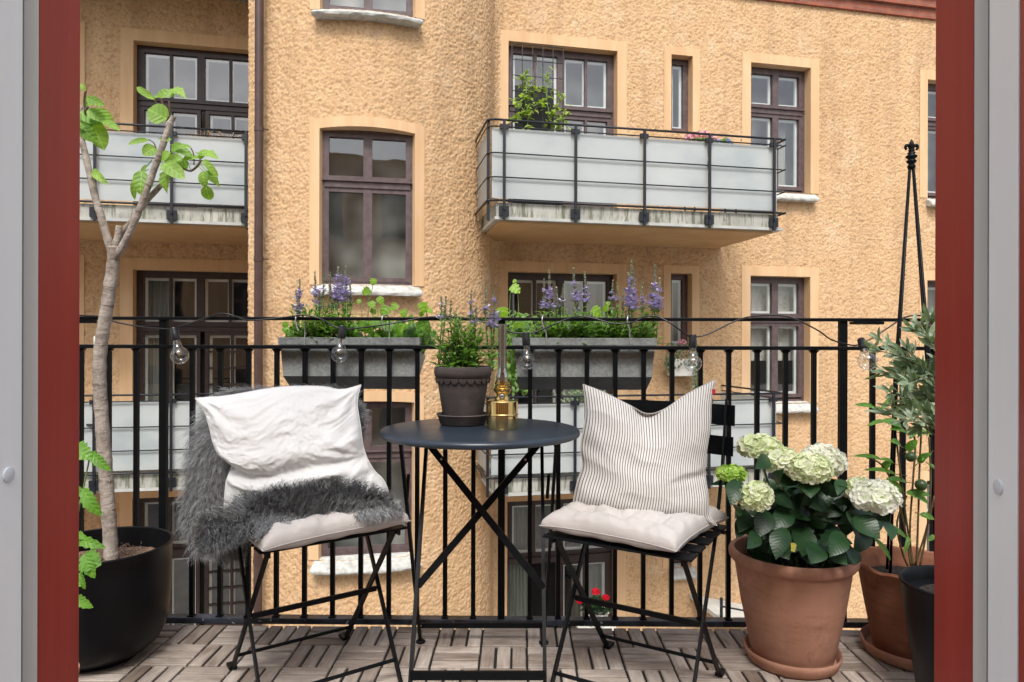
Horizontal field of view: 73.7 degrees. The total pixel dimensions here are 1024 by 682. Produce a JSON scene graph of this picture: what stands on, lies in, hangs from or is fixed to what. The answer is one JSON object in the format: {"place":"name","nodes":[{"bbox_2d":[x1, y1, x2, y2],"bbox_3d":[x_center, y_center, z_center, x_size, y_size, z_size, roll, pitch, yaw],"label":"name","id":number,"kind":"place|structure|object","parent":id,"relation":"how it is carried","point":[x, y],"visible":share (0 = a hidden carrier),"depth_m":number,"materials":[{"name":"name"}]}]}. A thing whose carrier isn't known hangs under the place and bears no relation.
{"place":"outdoors","nodes":[
{"label":"outdoors","id":0,"kind":"place"},
{"bbox_2d":[684,130,717,141],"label":"flowers","id":1,"kind":"object","parent":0,"point":[693,136],"visible":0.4,"depth_m":8.41,"materials":[{"name":"pink plant"}]},
{"label":"ground","id":2,"kind":"structure","parent":0,"visible":0},
{"bbox_2d":[79,0,935,631],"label":"apartment building","id":3,"kind":"structure","parent":2,"relation":"on","point":[393,154],"depth_m":9.21,"materials":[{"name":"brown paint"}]},
{"bbox_2d":[79,255,84,353],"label":"window","id":4,"kind":"structure","parent":3,"relation":"in","point":[82,262],"depth_m":9.10,"materials":[{"name":"brown paint"}]},
{"bbox_2d":[80,22,84,202],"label":"window","id":5,"kind":"structure","parent":3,"relation":"in","point":[82,24],"depth_m":9.10,"materials":[{"name":"brown paint"}]},
{"bbox_2d":[119,491,244,626],"bbox_3d":[-4.395,3.356,9.679,1.960,2.766,0.569,0,0,-12],"label":"window","id":6,"kind":"structure","parent":3,"relation":"in","point":[205,573],"depth_m":9.63,"materials":[{"name":"grey glass"}]},
{"bbox_2d":[120,27,248,209],"bbox_3d":[-4.379,-2.844,9.679,1.960,2.766,0.569,0,0,-12],"label":"window","id":7,"kind":"structure","parent":3,"relation":"in","point":[211,70],"depth_m":9.54,"materials":[{"name":"brown paint"}]},
{"bbox_2d":[120,257,248,400],"bbox_3d":[-4.387,0.256,9.679,1.960,2.766,0.569,0,0,-12],"label":"window","id":8,"kind":"structure","parent":3,"relation":"in","point":[149,287],"depth_m":9.57,"materials":[{"name":"brown paint"}]},
{"bbox_2d":[181,128,241,208],"bbox_3d":[-3.631,-2.003,8.236,0.778,1.042,0.360,0,0,1],"label":"potted plant","id":9,"kind":"object","parent":3,"relation":"on","point":[210,133],"visible":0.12,"depth_m":8.15,"materials":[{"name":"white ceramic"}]},
{"bbox_2d":[308,391,423,574],"bbox_3d":[-1.678,1.582,7.917,1.288,2.032,0.724,0,0,-11],"label":"window","id":10,"kind":"structure","parent":3,"relation":"in","point":[403,403],"depth_m":7.89,"materials":[{"name":"paint"}]},
{"bbox_2d":[309,116,424,296],"bbox_3d":[-1.670,-1.518,7.917,1.288,2.032,0.724,0,0,-11],"label":"window","id":11,"kind":"structure","parent":3,"relation":"in","point":[367,173],"depth_m":7.91,"materials":[{"name":"paint"}]},
{"bbox_2d":[310,0,424,27],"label":"window","id":12,"kind":"structure","parent":3,"relation":"in","point":[325,9],"depth_m":7.78,"materials":[{"name":"paint"}]},
{"bbox_2d":[481,310,537,400],"bbox_3d":[0.024,0.492,7.955,0.734,1.702,0.637,0,0,-27],"label":"plant","id":13,"kind":"object","parent":3,"relation":"on","point":[513,380],"visible":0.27,"depth_m":7.92,"materials":[{"name":"green plant"}]},
{"bbox_2d":[508,43,571,204],"bbox_3d":[0.327,-2.549,8.233,0.804,1.999,0.340,0,0,-12],"label":"climbing plant","id":14,"kind":"object","parent":3,"relation":"on","point":[533,103],"visible":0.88,"depth_m":8.21,"materials":[{"name":"green plant"}]},
{"bbox_2d":[497,494,625,629],"bbox_3d":[0.633,3.388,9.615,1.828,2.727,0.569,0,0,-12],"label":"window","id":15,"kind":"structure","parent":3,"relation":"in","point":[516,508],"depth_m":9.57,"materials":[{"name":"grey glass"}]},
{"bbox_2d":[498,261,625,402],"bbox_3d":[0.641,0.288,9.615,1.828,2.727,0.569,0,0,-12],"label":"window","id":16,"kind":"structure","parent":3,"relation":"in","point":[529,275],"depth_m":9.51,"materials":[{"name":"brown paint"}]},
{"bbox_2d":[499,30,626,207],"bbox_3d":[0.649,-2.812,9.615,1.828,2.727,0.569,0,0,-12],"label":"window","id":17,"kind":"structure","parent":3,"relation":"in","point":[595,70],"depth_m":9.52,"materials":[{"name":"paint"}]},
{"bbox_2d":[552,390,612,402],"bbox_3d":[0.847,0.992,8.149,0.735,0.855,0.395,0,0,1],"label":"potted shrub","id":18,"kind":"object","parent":3,"relation":"on","point":[578,392],"visible":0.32,"depth_m":8.11,"materials":[{"name":"green plant"}]},
{"bbox_2d":[663,543,696,580],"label":"window","id":19,"kind":"structure","parent":3,"relation":"in","point":[679,574],"depth_m":9.66,"materials":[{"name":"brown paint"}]},
{"bbox_2d":[663,265,698,345],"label":"window","id":20,"kind":"structure","parent":3,"relation":"in","point":[680,283],"depth_m":9.75,"materials":[{"name":"paint"}]},
{"bbox_2d":[664,46,699,131],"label":"window","id":21,"kind":"structure","parent":3,"relation":"in","point":[681,64],"depth_m":9.77,"materials":[{"name":"paint"}]},
{"bbox_2d":[664,339,703,389],"bbox_3d":[2.381,0.335,9.529,0.645,0.729,0.294,0,0,-12],"label":"window box","id":22,"kind":"object","parent":3,"relation":"attached to","point":[690,367],"visible":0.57,"depth_m":9.46,"materials":[{"name":"white ceramic"}]},
{"bbox_2d":[689,594,746,627],"bbox_3d":[3.237,3.658,9.400,1.305,0.660,0.922,0,0,-12],"label":"canopy","id":23,"kind":"object","parent":3,"relation":"attached to","point":[715,607],"visible":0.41,"depth_m":9.31,"materials":[{"name":"white metal"}]},
{"bbox_2d":[741,266,818,412],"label":"window","id":24,"kind":"structure","parent":3,"relation":"in","point":[793,292],"depth_m":10.18,"materials":[{"name":"paint"}]},
{"bbox_2d":[742,52,818,202],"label":"window","id":25,"kind":"structure","parent":3,"relation":"in","point":[780,94],"depth_m":10.18,"materials":[{"name":"paint"}]},
{"bbox_2d":[918,471,928,550],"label":"window","id":26,"kind":"structure","parent":3,"relation":"in","point":[923,475],"depth_m":10.53,"materials":[{"name":"brown paint"}]},
{"bbox_2d":[919,271,934,384],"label":"window","id":27,"kind":"structure","parent":3,"relation":"in","point":[929,276],"depth_m":10.56,"materials":[{"name":"paint"}]},
{"bbox_2d":[919,69,935,206],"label":"window","id":28,"kind":"structure","parent":3,"relation":"in","point":[927,113],"depth_m":10.54,"materials":[{"name":"paint"}]},
{"bbox_2d":[576,588,615,630],"bbox_3d":[1.100,3.845,8.872,0.543,1.340,0.522,0,0,1],"label":"potted geranium","id":29,"kind":"object","parent":2,"relation":"on","point":[600,610],"visible":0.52,"depth_m":8.80,"materials":[{"name":"red plant"}]},
{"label":"balcony slab","id":30,"kind":"structure","parent":0,"visible":0},
{"bbox_2d":[79,316,934,627],"bbox_3d":[0.023,0.555,2.345,4.800,1.271,0.040,0,0,1],"label":"balcony railing","id":31,"kind":"object","parent":30,"relation":"attached to","point":[333,618],"visible":0.54,"depth_m":2.34,"materials":[{"name":"black metal"}]},
{"bbox_2d":[278,266,436,388],"bbox_3d":[-0.554,-0.051,2.441,0.571,0.445,0.241,0,0,1],"label":"hanging planter","id":32,"kind":"object","parent":31,"relation":"hanging from","point":[319,332],"visible":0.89,"depth_m":2.40,"materials":[{"name":"metal"}]},
{"bbox_2d":[79,313,920,369],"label":"string lights","id":33,"kind":"object","parent":31,"relation":"hanging from","point":[342,329],"visible":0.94,"depth_m":2.30,"materials":[{"name":"clear glass"}]},
{"bbox_2d":[495,258,667,389],"bbox_3d":[0.249,-0.060,2.433,0.621,0.467,0.241,0,0,1],"label":"hanging planter","id":34,"kind":"object","parent":31,"relation":"hanging from","point":[573,368],"visible":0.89,"depth_m":2.39,"materials":[{"name":"metal"}]},
{"bbox_2d":[0,0,1023,681],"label":"door frame","id":35,"kind":"object","parent":30,"relation":"on","point":[978,590],"visible":1,"depth_m":0.95,"materials":[{"name":"red paint"}]},
{"bbox_2d":[135,628,900,681],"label":"tile grid","id":36,"kind":"object","parent":30,"relation":"on","point":[511,656],"depth_m":2.13,"materials":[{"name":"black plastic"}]},
{"bbox_2d":[79,625,914,681],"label":"deck floor","id":37,"kind":"structure","parent":36,"relation":"on","point":[169,653],"depth_m":2.10,"materials":[{"name":"brown wood"}]},
{"bbox_2d":[79,440,110,671],"bbox_3d":[-1.119,0.609,1.638,0.192,0.713,0.251,0,0,30],"label":"leafy plant","id":38,"kind":"object","parent":37,"relation":"on","point":[89,562],"visible":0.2,"depth_m":1.70,"materials":[{"name":"green plant"}]},
{"bbox_2d":[79,83,219,672],"bbox_3d":[-1.217,0.081,2.123,0.516,1.769,0.409,0,0,-34],"label":"potted fig tree","id":39,"kind":"object","parent":37,"relation":"on","point":[126,592],"visible":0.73,"depth_m":2.09,"materials":[{"name":"green plant"}]},
{"bbox_2d":[226,524,407,681],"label":"folding chair","id":40,"kind":"object","parent":37,"relation":"on","point":[364,592],"visible":0.22,"depth_m":1.92,"materials":[{"name":"black paint"}]},
{"bbox_2d":[172,383,405,567],"bbox_3d":[-0.648,0.386,1.939,0.523,0.526,0.581,0,0,-34],"label":"sheepskin","id":41,"kind":"object","parent":40,"relation":"on","point":[224,532],"visible":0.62,"depth_m":1.84,"materials":[{"name":"grey fur"}]},
{"bbox_2d":[195,385,388,506],"bbox_3d":[-0.604,0.306,1.899,0.527,0.359,0.194,0,0,-18],"label":"pillow","id":42,"kind":"object","parent":41,"relation":"on","point":[260,438],"visible":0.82,"depth_m":1.86,"materials":[{"name":"white fabric"}]},
{"bbox_2d":[213,507,410,551],"bbox_3d":[-0.571,0.482,1.906,0.416,0.076,0.416,0,0,-41],"label":"seat cushion","id":43,"kind":"object","parent":40,"relation":"on","point":[312,528],"visible":0.39,"depth_m":1.73,"materials":[{"name":"fabric"}]},
{"bbox_2d":[380,418,579,681],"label":"bistro table","id":44,"kind":"object","parent":37,"relation":"on","point":[434,435],"visible":0.89,"depth_m":1.96,"materials":[{"name":"black paint"}]},
{"bbox_2d":[436,411,486,426],"bbox_3d":[-0.154,0.242,2.132,0.166,0.034,0.166,0,0,1],"label":"saucer","id":45,"kind":"object","parent":44,"relation":"on","point":[462,421],"visible":0.8,"depth_m":2.07,"materials":[{"name":"grey ceramic"}]},
{"bbox_2d":[426,283,500,415],"bbox_3d":[-0.151,0.034,2.132,0.244,0.430,0.180,0,0,1],"label":"potted salvia","id":46,"kind":"object","parent":45,"relation":"on","point":[462,376],"visible":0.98,"depth_m":2.10,"materials":[{"name":"green plant"}]},
{"bbox_2d":[486,324,517,429],"bbox_3d":[-0.029,0.104,2.030,0.096,0.310,0.096,0,0,1],"label":"oil lamp","id":47,"kind":"object","parent":44,"relation":"on","point":[502,411],"visible":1,"depth_m":2.00,"materials":[{"name":"gold metal"}]},
{"bbox_2d":[542,399,734,681],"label":"folding chair","id":48,"kind":"object","parent":37,"relation":"on","point":[724,416],"visible":0.54,"depth_m":1.89,"materials":[{"name":"black paint"}]},
{"bbox_2d":[539,502,728,551],"bbox_3d":[0.343,0.485,1.888,0.390,0.075,0.390,0,0,35],"label":"seat cushion","id":49,"kind":"object","parent":48,"relation":"on","point":[655,530],"visible":0.73,"depth_m":1.76,"materials":[{"name":"fabric"}]},
{"bbox_2d":[573,379,717,525],"bbox_3d":[0.368,0.302,1.909,0.396,0.389,0.156,0,0,13],"label":"pillow","id":50,"kind":"object","parent":49,"relation":"on","point":[632,457],"visible":0.92,"depth_m":1.87,"materials":[{"name":"fabric"}]},
{"bbox_2d":[743,634,842,679],"bbox_3d":[0.851,0.950,2.076,0.280,0.040,0.280,0,0,1],"label":"saucer","id":51,"kind":"object","parent":37,"relation":"on","point":[795,672],"visible":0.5,"depth_m":1.96,"materials":[{"name":"ceramic"}]},
{"bbox_2d":[710,433,903,668],"bbox_3d":[0.858,0.612,2.022,0.584,0.693,0.478,0,0,1],"label":"potted hydrangea","id":52,"kind":"object","parent":51,"relation":"on","point":[795,555],"visible":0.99,"depth_m":1.93,"materials":[{"name":"ceramic"}]},
{"bbox_2d":[859,624,912,670],"bbox_3d":[1.245,0.951,2.117,0.300,0.040,0.300,0,0,1],"label":"saucer","id":53,"kind":"object","parent":37,"relation":"on","point":[879,654],"visible":0.31,"depth_m":2.06,"materials":[{"name":"ceramic"}]},
{"bbox_2d":[854,392,934,659],"bbox_3d":[1.244,0.557,2.118,0.354,0.804,0.356,0,0,35],"label":"potted citrus","id":54,"kind":"object","parent":53,"relation":"on","point":[882,592],"visible":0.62,"depth_m":2.08,"materials":[{"name":"green plant"}]},
{"bbox_2d":[886,139,934,573],"bbox_3d":[1.247,0.073,2.117,0.146,1.401,0.147,0,0,26],"label":"garden obelisk","id":55,"kind":"object","parent":54,"relation":"on","point":[911,156],"visible":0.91,"depth_m":2.11,"materials":[{"name":"black paint"}]},
{"bbox_2d":[863,303,934,681],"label":"potted olive tree","id":56,"kind":"object","parent":37,"relation":"on","point":[917,585],"visible":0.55,"depth_m":1.76,"materials":[{"name":"green plant"}]},
{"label":"plant stand","id":57,"kind":"object","parent":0,"visible":0},
{"bbox_2d":[714,137,733,143],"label":"potted flowers","id":58,"kind":"object","parent":57,"relation":"on","point":[726,139],"visible":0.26,"depth_m":8.44,"materials":[{"name":"purple plant"}]}
]}

